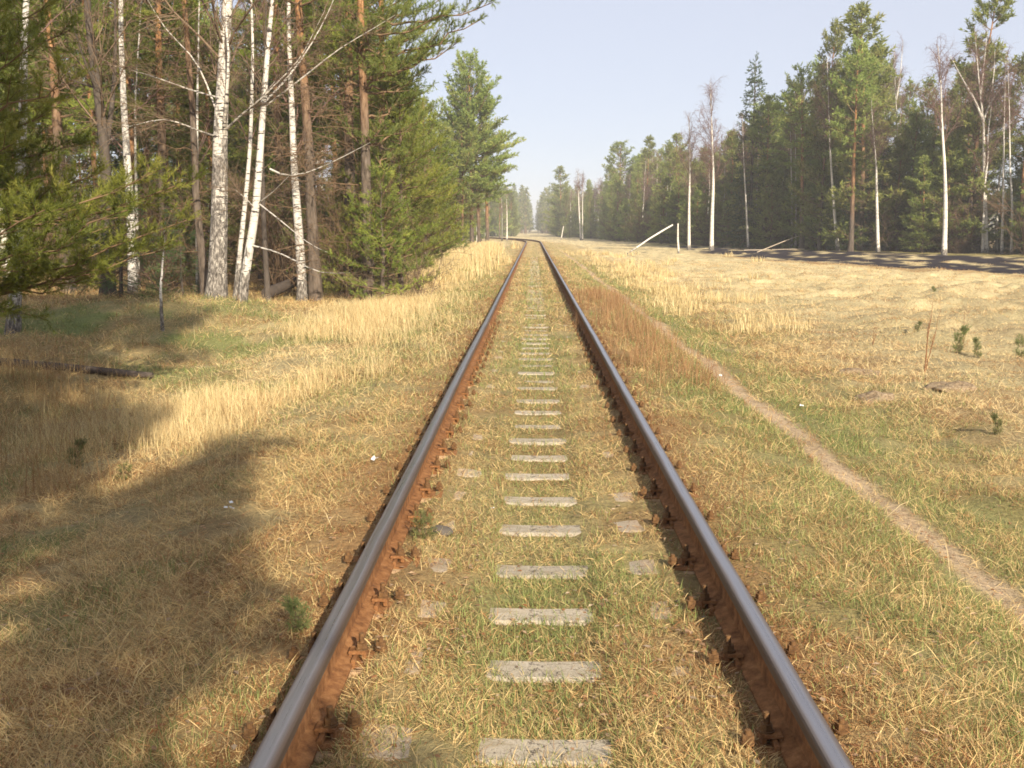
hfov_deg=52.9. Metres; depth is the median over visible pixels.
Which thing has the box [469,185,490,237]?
young pine tree
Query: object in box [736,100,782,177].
pine tree
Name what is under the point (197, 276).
tree
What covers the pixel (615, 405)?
concrete sleeper
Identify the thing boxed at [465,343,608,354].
concrete sleeper
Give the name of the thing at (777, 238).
bare bush
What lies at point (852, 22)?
young pine tree
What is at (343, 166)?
young pine tree
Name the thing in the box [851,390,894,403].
molehill
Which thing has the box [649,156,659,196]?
pine tree
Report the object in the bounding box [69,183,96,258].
bare bush
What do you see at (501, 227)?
birch tree
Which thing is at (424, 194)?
young pine tree
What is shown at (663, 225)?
bare bush
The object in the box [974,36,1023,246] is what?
birch tree
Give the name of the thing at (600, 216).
young pine tree
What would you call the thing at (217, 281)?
birch tree
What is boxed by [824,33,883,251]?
pine tree
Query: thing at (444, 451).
concrete sleeper
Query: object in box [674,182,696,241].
young pine tree
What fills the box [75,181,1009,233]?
wood
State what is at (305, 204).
bare bush
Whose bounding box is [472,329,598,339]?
concrete sleeper
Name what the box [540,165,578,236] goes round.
young pine tree
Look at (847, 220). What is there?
spruce tree
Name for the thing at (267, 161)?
young pine tree
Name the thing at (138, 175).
young pine tree
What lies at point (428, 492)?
concrete sleeper
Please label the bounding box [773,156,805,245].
young pine tree
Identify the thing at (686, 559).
concrete sleeper
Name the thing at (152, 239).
bare bush
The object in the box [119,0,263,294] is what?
pine tree
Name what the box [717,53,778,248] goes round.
spruce tree
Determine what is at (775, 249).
fallen pole
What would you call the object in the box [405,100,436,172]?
pine tree
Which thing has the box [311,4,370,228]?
pine tree
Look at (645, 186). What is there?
birch tree
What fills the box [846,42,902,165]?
pine tree
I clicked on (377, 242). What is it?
young pine tree
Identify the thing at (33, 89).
pine tree
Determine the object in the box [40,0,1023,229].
sky
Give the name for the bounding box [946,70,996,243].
young pine tree
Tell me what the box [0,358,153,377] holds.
fallen log
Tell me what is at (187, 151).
pine tree
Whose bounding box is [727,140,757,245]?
young pine tree
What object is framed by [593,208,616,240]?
bare bush
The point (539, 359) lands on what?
concrete sleeper
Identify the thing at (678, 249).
birch stump
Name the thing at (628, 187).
birch tree
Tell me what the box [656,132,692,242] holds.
pine tree
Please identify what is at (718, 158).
young pine tree
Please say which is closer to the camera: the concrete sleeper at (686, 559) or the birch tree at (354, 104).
the concrete sleeper at (686, 559)
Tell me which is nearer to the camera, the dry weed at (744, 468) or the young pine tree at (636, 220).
the dry weed at (744, 468)
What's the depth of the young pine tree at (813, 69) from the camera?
110.54 m
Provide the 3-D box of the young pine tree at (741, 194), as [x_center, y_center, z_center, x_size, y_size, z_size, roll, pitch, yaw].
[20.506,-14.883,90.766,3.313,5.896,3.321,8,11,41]
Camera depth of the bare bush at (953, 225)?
69.64 m
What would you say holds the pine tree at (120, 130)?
on the ground at (1004, 268)
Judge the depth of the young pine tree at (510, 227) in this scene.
231.91 m
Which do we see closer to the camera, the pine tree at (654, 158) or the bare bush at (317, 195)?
the bare bush at (317, 195)
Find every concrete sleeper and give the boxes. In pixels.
[242,705,848,767]
[287,631,799,682]
[318,582,765,625]
[343,541,739,578]
[366,503,714,536]
[382,477,698,506]
[396,455,682,480]
[406,438,671,461]
[416,422,660,444]
[424,410,651,428]
[432,397,643,414]
[438,386,636,403]
[445,375,629,390]
[450,369,624,382]
[454,361,619,374]
[458,354,615,366]
[461,348,611,360]
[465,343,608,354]
[468,338,604,348]
[470,334,601,344]
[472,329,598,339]
[475,326,596,335]
[477,322,594,330]
[479,319,591,327]
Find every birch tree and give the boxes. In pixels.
[0,0,43,276]
[0,0,81,334]
[44,0,250,293]
[61,0,387,298]
[91,1,158,286]
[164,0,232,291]
[184,0,250,148]
[197,0,312,298]
[201,0,401,302]
[212,3,265,181]
[231,0,386,300]
[242,3,328,194]
[321,23,390,147]
[497,198,502,240]
[504,194,512,240]
[563,191,576,237]
[572,168,584,239]
[580,171,588,239]
[589,181,598,219]
[609,180,624,233]
[620,168,634,240]
[622,174,631,214]
[636,159,654,217]
[648,150,661,242]
[653,160,665,242]
[658,149,674,242]
[665,108,715,249]
[680,140,704,196]
[684,76,744,250]
[696,166,727,221]
[716,145,730,201]
[734,113,758,248]
[749,149,764,216]
[770,91,808,173]
[778,95,807,248]
[800,53,863,250]
[855,99,904,251]
[881,77,906,156]
[882,30,919,249]
[890,89,908,146]
[892,33,990,254]
[947,23,1022,252]
[965,81,1006,252]
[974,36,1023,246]
[979,94,1023,252]
[981,43,1023,253]
[987,57,1023,253]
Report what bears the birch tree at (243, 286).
on the ground at (1004, 268)
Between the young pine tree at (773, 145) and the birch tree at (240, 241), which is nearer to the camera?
the birch tree at (240, 241)
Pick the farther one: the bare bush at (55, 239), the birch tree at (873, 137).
the birch tree at (873, 137)
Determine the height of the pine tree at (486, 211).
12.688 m
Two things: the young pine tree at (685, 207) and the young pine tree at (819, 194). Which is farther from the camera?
the young pine tree at (685, 207)
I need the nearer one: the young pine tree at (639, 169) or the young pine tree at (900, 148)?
the young pine tree at (900, 148)
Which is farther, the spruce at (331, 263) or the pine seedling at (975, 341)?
the spruce at (331, 263)
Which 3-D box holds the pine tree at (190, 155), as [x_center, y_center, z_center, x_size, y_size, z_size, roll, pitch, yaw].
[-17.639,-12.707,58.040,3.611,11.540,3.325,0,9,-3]
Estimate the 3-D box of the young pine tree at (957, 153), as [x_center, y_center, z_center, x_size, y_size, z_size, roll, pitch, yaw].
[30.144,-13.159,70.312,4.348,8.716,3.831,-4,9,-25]
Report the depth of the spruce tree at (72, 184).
81.28 m
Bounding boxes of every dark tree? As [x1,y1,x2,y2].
[2,0,173,295]
[203,0,319,301]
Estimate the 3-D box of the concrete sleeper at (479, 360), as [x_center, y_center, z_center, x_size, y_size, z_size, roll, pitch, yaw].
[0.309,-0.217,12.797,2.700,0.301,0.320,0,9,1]
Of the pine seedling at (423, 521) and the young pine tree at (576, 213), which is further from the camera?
the young pine tree at (576, 213)
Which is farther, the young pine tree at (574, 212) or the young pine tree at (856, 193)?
the young pine tree at (574, 212)
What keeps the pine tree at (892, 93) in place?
on the ground at (1004, 268)
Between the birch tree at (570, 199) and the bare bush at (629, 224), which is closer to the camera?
the bare bush at (629, 224)
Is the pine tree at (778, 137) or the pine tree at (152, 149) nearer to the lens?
the pine tree at (152, 149)
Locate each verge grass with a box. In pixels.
[0,278,489,463]
[561,249,835,334]
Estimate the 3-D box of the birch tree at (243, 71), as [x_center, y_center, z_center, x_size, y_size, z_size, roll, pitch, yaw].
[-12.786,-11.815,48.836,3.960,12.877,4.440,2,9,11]
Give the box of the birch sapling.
[120,219,194,330]
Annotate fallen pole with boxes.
[744,249,797,250]
[757,231,811,252]
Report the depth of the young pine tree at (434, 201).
42.62 m
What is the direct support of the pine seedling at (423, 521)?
on the ground at (1004, 268)
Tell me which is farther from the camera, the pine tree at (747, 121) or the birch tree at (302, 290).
the pine tree at (747, 121)
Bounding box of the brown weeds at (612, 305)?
[572,279,768,389]
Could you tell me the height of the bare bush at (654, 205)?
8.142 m
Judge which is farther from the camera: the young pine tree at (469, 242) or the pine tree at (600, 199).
the pine tree at (600, 199)
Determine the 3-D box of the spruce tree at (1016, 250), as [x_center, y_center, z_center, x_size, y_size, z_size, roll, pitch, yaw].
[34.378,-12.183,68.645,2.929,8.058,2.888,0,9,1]
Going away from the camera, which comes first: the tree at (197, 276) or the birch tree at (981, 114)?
the tree at (197, 276)
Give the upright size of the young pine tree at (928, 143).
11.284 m
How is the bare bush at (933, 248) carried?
on the ground at (1004, 268)
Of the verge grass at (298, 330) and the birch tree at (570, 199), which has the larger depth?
the birch tree at (570, 199)
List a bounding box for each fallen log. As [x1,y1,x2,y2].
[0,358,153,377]
[261,277,296,297]
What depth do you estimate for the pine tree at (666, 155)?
174.35 m
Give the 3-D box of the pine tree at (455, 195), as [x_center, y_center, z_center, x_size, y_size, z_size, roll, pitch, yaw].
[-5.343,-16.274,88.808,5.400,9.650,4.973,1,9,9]
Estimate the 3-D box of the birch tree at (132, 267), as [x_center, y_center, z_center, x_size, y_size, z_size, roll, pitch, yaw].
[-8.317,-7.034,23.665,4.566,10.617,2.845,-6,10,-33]
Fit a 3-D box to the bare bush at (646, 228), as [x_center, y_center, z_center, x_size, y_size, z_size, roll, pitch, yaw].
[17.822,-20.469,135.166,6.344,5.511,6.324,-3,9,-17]
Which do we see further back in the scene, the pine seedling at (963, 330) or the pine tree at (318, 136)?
the pine tree at (318, 136)
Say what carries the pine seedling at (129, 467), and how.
on the ground at (1004, 268)
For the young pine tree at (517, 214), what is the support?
on the ground at (1004, 268)
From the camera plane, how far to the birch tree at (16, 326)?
16.44 m
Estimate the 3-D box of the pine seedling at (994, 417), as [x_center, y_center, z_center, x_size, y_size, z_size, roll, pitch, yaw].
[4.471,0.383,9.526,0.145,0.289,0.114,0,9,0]
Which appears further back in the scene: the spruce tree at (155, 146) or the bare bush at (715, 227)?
the bare bush at (715, 227)
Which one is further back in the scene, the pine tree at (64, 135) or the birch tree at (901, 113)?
the birch tree at (901, 113)
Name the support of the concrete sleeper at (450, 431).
on the ground at (1004, 268)
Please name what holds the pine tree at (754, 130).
on the ground at (1004, 268)
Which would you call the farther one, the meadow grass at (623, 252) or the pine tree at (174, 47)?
the meadow grass at (623, 252)
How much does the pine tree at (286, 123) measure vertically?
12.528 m
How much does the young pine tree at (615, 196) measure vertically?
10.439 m
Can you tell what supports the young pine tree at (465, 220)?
on the ground at (1004, 268)
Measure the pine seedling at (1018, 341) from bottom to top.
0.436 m
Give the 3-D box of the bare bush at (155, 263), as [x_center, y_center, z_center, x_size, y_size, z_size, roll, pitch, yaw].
[-10.263,-4.556,31.408,5.734,4.997,5.753,1,9,7]
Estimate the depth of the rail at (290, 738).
4.18 m
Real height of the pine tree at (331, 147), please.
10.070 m
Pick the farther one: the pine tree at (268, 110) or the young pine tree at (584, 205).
the young pine tree at (584, 205)
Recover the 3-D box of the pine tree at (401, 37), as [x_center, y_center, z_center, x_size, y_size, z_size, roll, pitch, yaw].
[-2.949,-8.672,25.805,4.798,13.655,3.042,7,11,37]
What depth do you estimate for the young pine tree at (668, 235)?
116.17 m
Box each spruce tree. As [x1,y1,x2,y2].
[40,155,91,245]
[68,2,156,259]
[94,6,175,241]
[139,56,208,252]
[206,88,241,251]
[228,10,290,269]
[622,171,633,215]
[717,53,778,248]
[829,111,874,250]
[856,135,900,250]
[952,165,991,251]
[971,94,1021,251]
[994,167,1019,252]
[1004,163,1023,253]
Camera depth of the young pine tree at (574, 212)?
224.41 m
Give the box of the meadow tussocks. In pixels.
[606,259,1023,419]
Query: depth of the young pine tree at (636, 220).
133.93 m
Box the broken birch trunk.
[625,224,672,254]
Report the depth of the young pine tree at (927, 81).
78.75 m
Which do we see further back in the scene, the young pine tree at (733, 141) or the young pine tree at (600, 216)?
the young pine tree at (600, 216)
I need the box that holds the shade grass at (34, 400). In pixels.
[0,326,241,510]
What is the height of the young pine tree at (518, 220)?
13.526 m
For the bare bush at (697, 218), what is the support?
on the ground at (1004, 268)
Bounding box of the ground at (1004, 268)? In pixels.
[0,230,1023,767]
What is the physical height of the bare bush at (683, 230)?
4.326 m
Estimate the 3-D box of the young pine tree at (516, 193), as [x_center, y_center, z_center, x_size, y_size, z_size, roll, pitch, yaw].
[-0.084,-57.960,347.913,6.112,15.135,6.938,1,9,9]
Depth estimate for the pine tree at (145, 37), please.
40.51 m
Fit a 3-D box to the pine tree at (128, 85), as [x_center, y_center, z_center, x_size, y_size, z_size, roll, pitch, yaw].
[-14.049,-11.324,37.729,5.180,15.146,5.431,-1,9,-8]
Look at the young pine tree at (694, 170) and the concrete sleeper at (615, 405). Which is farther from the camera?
the young pine tree at (694, 170)
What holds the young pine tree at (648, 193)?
on the ground at (1004, 268)
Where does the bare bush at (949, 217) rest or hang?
on the ground at (1004, 268)
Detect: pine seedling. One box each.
[63,436,89,467]
[111,460,133,481]
[275,594,313,633]
[410,509,440,539]
[914,321,923,332]
[951,323,971,353]
[972,335,982,358]
[988,412,1002,434]
[1013,333,1023,356]
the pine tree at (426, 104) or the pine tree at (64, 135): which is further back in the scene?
the pine tree at (426, 104)
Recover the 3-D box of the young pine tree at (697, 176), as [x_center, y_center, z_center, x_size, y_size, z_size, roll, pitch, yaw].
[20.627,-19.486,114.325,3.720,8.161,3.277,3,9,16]
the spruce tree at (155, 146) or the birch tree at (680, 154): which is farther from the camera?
the birch tree at (680, 154)
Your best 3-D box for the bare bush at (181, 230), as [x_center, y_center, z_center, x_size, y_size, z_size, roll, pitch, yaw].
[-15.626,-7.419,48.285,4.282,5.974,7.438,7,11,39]
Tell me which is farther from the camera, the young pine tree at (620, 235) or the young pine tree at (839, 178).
the young pine tree at (620, 235)
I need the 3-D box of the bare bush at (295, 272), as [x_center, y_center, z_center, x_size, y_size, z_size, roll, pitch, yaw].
[-6.485,-4.382,29.694,4.405,3.850,3.253,-8,12,-44]
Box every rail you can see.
[248,237,526,767]
[491,237,853,767]
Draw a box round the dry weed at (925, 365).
[924,302,935,371]
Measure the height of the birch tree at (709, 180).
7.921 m
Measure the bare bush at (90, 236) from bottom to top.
5.050 m
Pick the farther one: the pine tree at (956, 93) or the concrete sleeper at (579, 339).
the pine tree at (956, 93)
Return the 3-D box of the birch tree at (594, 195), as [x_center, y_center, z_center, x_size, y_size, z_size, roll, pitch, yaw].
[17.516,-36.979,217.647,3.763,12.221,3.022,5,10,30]
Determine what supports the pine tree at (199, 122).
on the ground at (1004, 268)
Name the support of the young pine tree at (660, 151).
on the ground at (1004, 268)
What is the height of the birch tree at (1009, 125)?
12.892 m
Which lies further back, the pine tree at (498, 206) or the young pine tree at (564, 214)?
the young pine tree at (564, 214)
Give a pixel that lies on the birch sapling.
(161, 306)
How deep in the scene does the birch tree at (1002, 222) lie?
66.61 m
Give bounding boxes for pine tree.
[0,0,108,171]
[0,0,121,292]
[0,0,212,333]
[0,5,82,274]
[0,6,43,143]
[0,7,86,258]
[0,72,52,258]
[1,2,102,131]
[9,36,89,236]
[36,0,142,277]
[65,0,198,276]
[66,49,122,149]
[66,126,92,244]
[84,0,173,141]
[95,0,218,285]
[103,3,178,241]
[116,0,207,248]
[118,128,158,223]
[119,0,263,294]
[137,0,214,244]
[139,0,245,147]
[145,24,275,276]
[167,78,211,252]
[167,102,204,229]
[169,138,194,249]
[178,18,242,231]
[206,6,272,183]
[211,0,339,281]
[227,115,276,280]
[228,0,402,301]
[241,33,313,246]
[246,36,343,277]
[247,0,343,258]
[261,0,435,293]
[282,0,386,270]
[305,0,500,299]
[306,119,398,290]
[311,0,457,286]
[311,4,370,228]
[319,158,439,302]
[319,176,393,297]
[321,97,356,184]
[323,10,434,266]
[329,70,461,294]
[354,14,426,155]
[387,94,471,276]
[393,129,450,263]
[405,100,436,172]
[413,95,437,241]
[425,121,475,249]
[427,48,525,242]
[430,147,464,240]
[436,76,517,242]
[439,118,488,242]
[446,215,470,243]
[449,202,476,240]
[453,196,476,241]
[464,211,483,240]
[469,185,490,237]
[473,118,514,240]
[473,195,493,240]
[484,194,497,236]
[488,190,503,236]
[490,188,508,236]
[493,195,517,236]
[501,191,523,236]
[508,189,520,234]
[513,190,520,231]
[514,197,520,234]
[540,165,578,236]
[551,188,559,235]
[554,195,567,236]
[556,187,575,237]
[558,196,571,234]
[564,211,574,237]
[567,197,578,232]
[568,186,576,197]
[570,201,578,234]
[570,202,583,236]
[575,196,588,235]
[576,208,584,236]
[578,200,596,238]
[579,213,597,237]
[580,180,593,213]
[581,187,598,238]
[594,165,611,224]
[594,179,609,231]
[594,191,607,214]
[594,209,603,238]
[595,198,608,239]
[598,167,617,221]
[600,180,615,239]
[601,139,637,239]
[603,205,616,238]
[604,173,627,241]
[615,197,632,241]
[622,190,640,241]
[625,161,648,241]
[626,135,657,224]
[626,167,641,207]
[627,200,647,242]
[629,153,649,204]
[640,167,669,238]
[641,178,652,226]
[647,176,674,243]
[647,196,665,241]
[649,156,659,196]
[649,161,667,211]
[654,147,667,176]
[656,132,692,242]
[659,143,674,174]
[662,163,687,243]
[663,198,681,243]
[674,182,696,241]
[674,187,695,243]
[676,157,699,242]
[679,190,708,244]
[684,162,717,238]
[692,173,701,202]
[695,192,718,245]
[696,146,711,184]
[703,176,724,244]
[705,156,727,218]
[708,138,738,200]
[709,128,747,244]
[714,200,736,246]
[722,184,760,247]
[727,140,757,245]
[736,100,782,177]
[738,155,790,247]
[740,91,790,247]
[747,127,785,245]
[749,173,792,248]
[752,101,790,224]
[755,110,789,174]
[763,60,826,249]
[772,82,806,236]
[772,135,813,247]
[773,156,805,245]
[777,137,814,248]
[787,17,848,249]
[795,110,841,249]
[797,96,842,247]
[805,54,827,105]
[805,95,844,247]
[814,0,923,250]
[814,53,850,91]
[817,43,880,249]
[817,124,873,248]
[821,148,867,246]
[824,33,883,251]
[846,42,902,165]
[857,71,890,247]
[864,123,916,251]
[868,148,904,246]
[880,55,907,147]
[889,105,936,250]
[890,76,921,175]
[892,126,918,239]
[893,149,935,251]
[898,154,942,252]
[899,101,947,250]
[901,74,940,247]
[915,127,976,252]
[918,87,977,250]
[924,0,1022,253]
[926,148,972,247]
[944,58,998,180]
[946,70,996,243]
[960,71,1010,252]
[992,52,1023,253]
[994,117,1023,247]
[998,164,1023,251]
[1002,183,1023,250]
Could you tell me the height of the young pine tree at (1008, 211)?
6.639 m
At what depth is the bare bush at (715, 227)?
97.32 m
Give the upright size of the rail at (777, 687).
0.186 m
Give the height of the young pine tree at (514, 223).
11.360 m
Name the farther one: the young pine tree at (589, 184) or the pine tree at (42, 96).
the young pine tree at (589, 184)
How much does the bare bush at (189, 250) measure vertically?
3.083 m
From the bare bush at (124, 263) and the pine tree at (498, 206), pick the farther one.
the pine tree at (498, 206)
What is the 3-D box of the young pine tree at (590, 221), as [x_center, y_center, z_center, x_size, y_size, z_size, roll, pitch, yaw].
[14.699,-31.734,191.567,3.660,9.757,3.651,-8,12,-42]
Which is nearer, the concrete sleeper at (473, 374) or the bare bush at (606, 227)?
the concrete sleeper at (473, 374)
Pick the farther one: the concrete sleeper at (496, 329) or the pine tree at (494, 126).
the pine tree at (494, 126)
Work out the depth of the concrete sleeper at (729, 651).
3.94 m
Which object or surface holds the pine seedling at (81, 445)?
on the ground at (1004, 268)
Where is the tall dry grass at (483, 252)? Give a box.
[333,240,521,287]
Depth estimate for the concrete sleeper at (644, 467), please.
7.04 m
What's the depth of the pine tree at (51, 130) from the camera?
40.40 m
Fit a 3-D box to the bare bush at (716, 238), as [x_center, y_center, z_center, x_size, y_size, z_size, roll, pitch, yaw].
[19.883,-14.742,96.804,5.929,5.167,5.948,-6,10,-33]
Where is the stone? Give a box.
[429,525,452,535]
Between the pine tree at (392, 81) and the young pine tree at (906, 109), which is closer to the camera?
the pine tree at (392, 81)
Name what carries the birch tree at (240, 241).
on the ground at (1004, 268)
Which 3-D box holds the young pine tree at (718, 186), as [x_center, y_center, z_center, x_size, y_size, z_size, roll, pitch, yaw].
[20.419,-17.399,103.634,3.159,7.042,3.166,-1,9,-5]
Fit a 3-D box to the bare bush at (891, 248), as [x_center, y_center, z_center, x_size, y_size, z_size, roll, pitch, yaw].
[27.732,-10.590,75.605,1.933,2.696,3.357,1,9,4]
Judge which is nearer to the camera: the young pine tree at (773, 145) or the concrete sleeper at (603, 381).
the concrete sleeper at (603, 381)
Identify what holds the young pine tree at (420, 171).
on the ground at (1004, 268)
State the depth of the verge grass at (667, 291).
28.06 m
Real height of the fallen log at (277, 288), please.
0.552 m
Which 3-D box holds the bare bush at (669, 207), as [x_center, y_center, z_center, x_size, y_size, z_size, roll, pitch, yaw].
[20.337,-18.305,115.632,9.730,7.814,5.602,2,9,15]
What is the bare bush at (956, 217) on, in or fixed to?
on the ground at (1004, 268)
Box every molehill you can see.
[836,368,880,375]
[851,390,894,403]
[923,380,976,392]
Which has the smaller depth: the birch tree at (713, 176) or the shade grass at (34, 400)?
the shade grass at (34, 400)
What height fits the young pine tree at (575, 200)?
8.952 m
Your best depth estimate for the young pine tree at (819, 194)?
83.10 m
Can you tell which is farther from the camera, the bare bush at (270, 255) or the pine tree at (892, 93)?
the pine tree at (892, 93)
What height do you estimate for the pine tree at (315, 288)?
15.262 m
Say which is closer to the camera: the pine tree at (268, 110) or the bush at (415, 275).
the bush at (415, 275)
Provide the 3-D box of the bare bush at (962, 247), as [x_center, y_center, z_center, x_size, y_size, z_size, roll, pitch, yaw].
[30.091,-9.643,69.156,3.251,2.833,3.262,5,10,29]
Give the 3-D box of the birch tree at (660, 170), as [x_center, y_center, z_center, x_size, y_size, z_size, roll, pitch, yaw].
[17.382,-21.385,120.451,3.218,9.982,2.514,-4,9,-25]
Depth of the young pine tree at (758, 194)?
88.01 m
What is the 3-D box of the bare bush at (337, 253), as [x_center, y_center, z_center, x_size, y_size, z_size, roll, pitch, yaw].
[-4.486,-4.567,27.108,3.808,5.189,6.416,-3,9,-17]
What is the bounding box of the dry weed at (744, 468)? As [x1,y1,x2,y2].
[738,434,746,496]
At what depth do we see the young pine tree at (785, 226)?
84.34 m
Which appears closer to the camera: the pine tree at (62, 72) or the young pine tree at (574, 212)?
the pine tree at (62, 72)
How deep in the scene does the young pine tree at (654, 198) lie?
126.18 m
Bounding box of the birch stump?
[677,223,679,253]
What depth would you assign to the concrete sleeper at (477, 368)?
12.11 m
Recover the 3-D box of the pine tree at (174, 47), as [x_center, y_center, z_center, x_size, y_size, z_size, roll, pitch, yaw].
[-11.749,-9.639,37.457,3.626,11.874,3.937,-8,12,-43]
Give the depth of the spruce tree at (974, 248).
74.49 m
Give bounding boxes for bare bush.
[28,198,90,282]
[29,118,210,295]
[52,137,171,273]
[56,159,269,292]
[68,178,157,249]
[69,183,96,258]
[88,177,209,282]
[139,171,208,256]
[161,150,342,293]
[174,221,208,271]
[204,191,288,270]
[230,175,342,293]
[260,153,339,273]
[268,150,337,281]
[271,118,430,298]
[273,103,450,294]
[301,158,461,283]
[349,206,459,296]
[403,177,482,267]
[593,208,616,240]
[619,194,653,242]
[620,211,646,241]
[628,213,654,242]
[638,189,679,241]
[651,193,682,243]
[655,189,681,241]
[669,212,705,244]
[670,220,698,244]
[671,209,719,245]
[679,196,722,244]
[694,207,740,246]
[699,202,731,245]
[753,205,798,248]
[855,178,929,251]
[855,219,883,249]
[871,188,972,252]
[880,226,903,250]
[901,190,998,253]
[922,181,990,252]
[927,182,1008,253]
[940,223,979,253]
[947,174,1023,254]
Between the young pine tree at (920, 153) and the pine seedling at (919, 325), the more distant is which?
the young pine tree at (920, 153)
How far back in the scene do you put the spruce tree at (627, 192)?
167.78 m
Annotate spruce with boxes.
[59,168,188,305]
[143,196,208,295]
[320,219,342,288]
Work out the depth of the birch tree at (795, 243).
84.71 m
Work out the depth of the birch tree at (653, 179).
131.80 m
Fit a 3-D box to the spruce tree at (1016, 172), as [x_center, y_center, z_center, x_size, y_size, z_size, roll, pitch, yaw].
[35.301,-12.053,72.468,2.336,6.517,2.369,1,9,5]
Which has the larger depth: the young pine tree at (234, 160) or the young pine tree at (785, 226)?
the young pine tree at (785, 226)
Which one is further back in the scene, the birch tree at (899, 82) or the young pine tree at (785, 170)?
the young pine tree at (785, 170)
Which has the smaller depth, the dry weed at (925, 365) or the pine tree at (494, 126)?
the dry weed at (925, 365)
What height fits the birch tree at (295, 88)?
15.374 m
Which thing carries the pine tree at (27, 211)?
on the ground at (1004, 268)
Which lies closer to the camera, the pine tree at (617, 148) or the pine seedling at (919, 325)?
the pine seedling at (919, 325)
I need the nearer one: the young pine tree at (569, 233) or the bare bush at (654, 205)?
the bare bush at (654, 205)
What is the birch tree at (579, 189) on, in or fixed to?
on the ground at (1004, 268)
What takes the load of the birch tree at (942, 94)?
on the ground at (1004, 268)
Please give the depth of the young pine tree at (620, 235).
147.40 m
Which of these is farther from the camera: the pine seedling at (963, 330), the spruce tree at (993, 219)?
the spruce tree at (993, 219)
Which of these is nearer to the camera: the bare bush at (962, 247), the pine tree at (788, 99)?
the bare bush at (962, 247)
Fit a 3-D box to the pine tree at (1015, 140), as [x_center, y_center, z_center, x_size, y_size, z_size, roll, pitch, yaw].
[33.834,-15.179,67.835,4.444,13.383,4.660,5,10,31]
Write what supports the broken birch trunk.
on the ground at (1004, 268)
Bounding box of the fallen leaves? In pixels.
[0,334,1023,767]
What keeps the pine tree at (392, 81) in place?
on the ground at (1004, 268)
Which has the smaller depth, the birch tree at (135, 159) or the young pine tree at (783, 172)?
the birch tree at (135, 159)
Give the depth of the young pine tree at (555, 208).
249.12 m
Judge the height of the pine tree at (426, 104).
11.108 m
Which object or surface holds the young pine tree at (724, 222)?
on the ground at (1004, 268)
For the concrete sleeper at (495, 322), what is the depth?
17.74 m
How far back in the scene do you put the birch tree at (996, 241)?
72.11 m
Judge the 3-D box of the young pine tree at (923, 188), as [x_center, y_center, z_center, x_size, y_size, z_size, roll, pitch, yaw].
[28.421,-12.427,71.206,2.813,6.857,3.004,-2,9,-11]
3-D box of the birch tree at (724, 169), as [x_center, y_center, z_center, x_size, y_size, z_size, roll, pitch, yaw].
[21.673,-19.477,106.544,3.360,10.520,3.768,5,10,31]
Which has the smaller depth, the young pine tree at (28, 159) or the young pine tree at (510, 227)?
the young pine tree at (28, 159)
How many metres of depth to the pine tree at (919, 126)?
76.56 m
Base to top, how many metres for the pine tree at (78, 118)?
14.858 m
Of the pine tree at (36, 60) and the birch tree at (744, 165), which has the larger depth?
the birch tree at (744, 165)
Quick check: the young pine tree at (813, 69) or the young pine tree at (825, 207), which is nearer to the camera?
the young pine tree at (825, 207)
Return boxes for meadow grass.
[232,237,1023,263]
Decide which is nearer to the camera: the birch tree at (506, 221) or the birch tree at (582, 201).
the birch tree at (506, 221)
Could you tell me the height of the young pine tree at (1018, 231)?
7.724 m
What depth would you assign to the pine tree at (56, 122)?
29.32 m
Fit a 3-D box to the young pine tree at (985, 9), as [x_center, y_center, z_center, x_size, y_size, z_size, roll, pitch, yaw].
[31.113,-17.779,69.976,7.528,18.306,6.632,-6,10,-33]
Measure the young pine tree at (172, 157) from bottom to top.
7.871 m
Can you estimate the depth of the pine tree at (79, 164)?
84.33 m
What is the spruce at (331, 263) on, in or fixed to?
on the ground at (1004, 268)
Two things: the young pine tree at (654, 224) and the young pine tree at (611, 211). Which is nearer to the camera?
the young pine tree at (654, 224)
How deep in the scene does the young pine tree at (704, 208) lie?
98.31 m
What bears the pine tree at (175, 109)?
on the ground at (1004, 268)
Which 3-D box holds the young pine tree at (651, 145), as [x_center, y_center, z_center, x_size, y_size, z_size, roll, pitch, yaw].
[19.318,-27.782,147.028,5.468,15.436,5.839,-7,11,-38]
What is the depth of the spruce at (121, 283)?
19.48 m
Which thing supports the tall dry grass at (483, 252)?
on the ground at (1004, 268)
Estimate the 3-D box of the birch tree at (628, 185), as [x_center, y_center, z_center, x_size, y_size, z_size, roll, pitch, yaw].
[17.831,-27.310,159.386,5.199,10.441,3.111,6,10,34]
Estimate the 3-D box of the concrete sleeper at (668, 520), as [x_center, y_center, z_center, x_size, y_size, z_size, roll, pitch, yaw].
[0.165,0.829,5.821,2.700,0.301,0.320,0,9,2]
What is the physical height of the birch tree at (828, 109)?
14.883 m
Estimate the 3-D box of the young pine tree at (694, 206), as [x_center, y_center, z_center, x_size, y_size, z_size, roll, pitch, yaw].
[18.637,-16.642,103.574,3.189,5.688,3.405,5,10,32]
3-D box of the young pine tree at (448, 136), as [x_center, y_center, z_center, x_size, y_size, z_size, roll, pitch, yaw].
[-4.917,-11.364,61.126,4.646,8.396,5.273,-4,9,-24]

